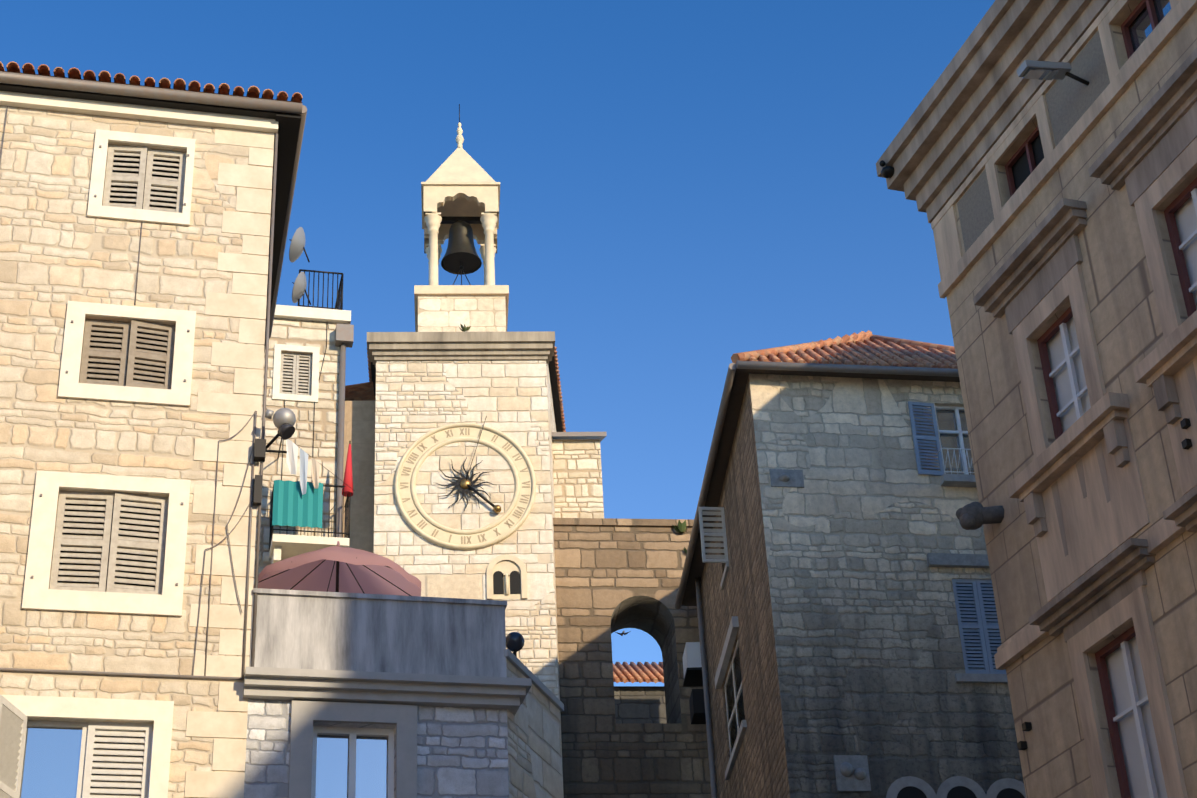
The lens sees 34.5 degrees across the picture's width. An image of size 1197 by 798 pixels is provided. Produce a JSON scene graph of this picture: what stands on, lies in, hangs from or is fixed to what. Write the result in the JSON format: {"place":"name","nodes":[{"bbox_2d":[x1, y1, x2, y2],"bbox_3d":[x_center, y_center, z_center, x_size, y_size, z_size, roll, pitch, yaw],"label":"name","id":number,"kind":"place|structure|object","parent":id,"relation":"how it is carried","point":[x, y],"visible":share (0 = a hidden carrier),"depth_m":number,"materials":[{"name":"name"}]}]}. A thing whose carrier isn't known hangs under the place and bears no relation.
{"place":"outdoors","nodes":[
{"label":"outdoors","id":0,"kind":"place"},
{"bbox_2d":[0,61,306,797],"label":"house","id":1,"kind":"structure","parent":0,"point":[143,233],"depth_m":20.78,"materials":[{"name":"stone"}]},
{"bbox_2d":[253,408,295,505],"bbox_3d":[-3.485,0.597,20.743,0.423,1.075,0.355,4,-30,-13],"label":"floodlight","id":2,"kind":"object","parent":1,"relation":"attached to","point":[284,420],"visible":1,"depth_m":20.81,"materials":[{"name":"silver metal"}]},
{"bbox_2d":[254,227,353,583],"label":"house","id":3,"kind":"structure","parent":0,"point":[306,488],"depth_m":33.73,"materials":[{"name":"stone"}]},
{"bbox_2d":[0,0,994,685],"label":"sky","id":4,"kind":"structure","parent":0,"point":[687,186],"materials":[{"name":"blue"}]},
{"bbox_2d":[613,662,666,723],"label":"house","id":5,"kind":"structure","parent":0,"point":[640,704],"depth_m":50.02,"materials":[{"name":"stone"}]},
{"bbox_2d":[682,375,789,797],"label":"building wall","id":6,"kind":"structure","parent":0,"point":[729,658],"depth_m":36.81,"materials":[{"name":"brown stone"}]},
{"label":"ground","id":7,"kind":"structure","parent":0,"visible":0},
{"bbox_2d":[243,588,531,797],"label":"building","id":8,"kind":"structure","parent":7,"relation":"on","point":[354,695],"depth_m":19.82,"materials":[{"name":"stone"}]},
{"bbox_2d":[253,541,420,595],"bbox_3d":[-3.119,2.998,22.899,2.040,2.890,2.040,-4,-30,1],"label":"parasol","id":9,"kind":"object","parent":8,"relation":"on","point":[337,568],"visible":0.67,"depth_m":23.57,"materials":[{"name":"fabric"}]},
{"bbox_2d":[342,104,565,797],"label":"clock tower","id":10,"kind":"structure","parent":7,"relation":"on","point":[450,426],"depth_m":45.35,"materials":[{"name":"stone"}]},
{"bbox_2d":[459,323,687,553],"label":"wall weeds","id":11,"kind":"object","parent":10,"relation":"attached to","point":[681,528],"depth_m":45.19,"materials":[{"name":"green plant"}]},
{"bbox_2d":[504,649,563,797],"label":"wall","id":12,"kind":"structure","parent":7,"relation":"on","point":[534,749],"depth_m":20.80,"materials":[{"name":"stone"}]},
{"bbox_2d":[506,632,524,656],"bbox_3d":[-0.938,3.031,21.711,0.230,0.865,0.230,-4,-30,1],"label":"globe lamp","id":13,"kind":"object","parent":12,"relation":"on","point":[515,641],"visible":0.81,"depth_m":21.79,"materials":[{"name":"black glass"}]},
{"bbox_2d":[551,432,606,517],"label":"stone wall","id":14,"kind":"structure","parent":7,"relation":"on","point":[577,478],"depth_m":46.78,"materials":[{"name":"stone"}]},
{"bbox_2d":[553,518,710,797],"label":"gate wall","id":15,"kind":"structure","parent":7,"relation":"on","point":[612,575],"depth_m":43.68,"materials":[{"name":"stone"}]},
{"bbox_2d":[749,373,1025,797],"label":"house front","id":16,"kind":"structure","parent":7,"relation":"on","point":[893,681],"depth_m":33.21,"materials":[{"name":"stone"}]},
{"bbox_2d":[675,330,959,609],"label":"house roof","id":17,"kind":"structure","parent":16,"relation":"on","point":[867,354],"depth_m":36.40,"materials":[{"name":"orange tile"}]},
{"bbox_2d":[876,0,1196,797],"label":"palace","id":18,"kind":"structure","parent":7,"relation":"on","point":[1040,156],"depth_m":21.58,"materials":[{"name":"stone"}]},
{"bbox_2d":[879,160,893,177],"bbox_3d":[3.960,-3.086,26.215,0.199,0.235,0.366,-20,-34,27],"label":"spotlight","id":19,"kind":"object","parent":18,"relation":"attached to","point":[887,171],"visible":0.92,"depth_m":26.09,"materials":[{"name":"black metal"}]},
{"bbox_2d":[956,502,1004,529],"bbox_3d":[4.574,1.393,23.091,0.575,0.410,0.340,-4,-30,1],"label":"stone head console","id":20,"kind":"object","parent":18,"relation":"attached to","point":[973,515],"visible":1,"depth_m":22.99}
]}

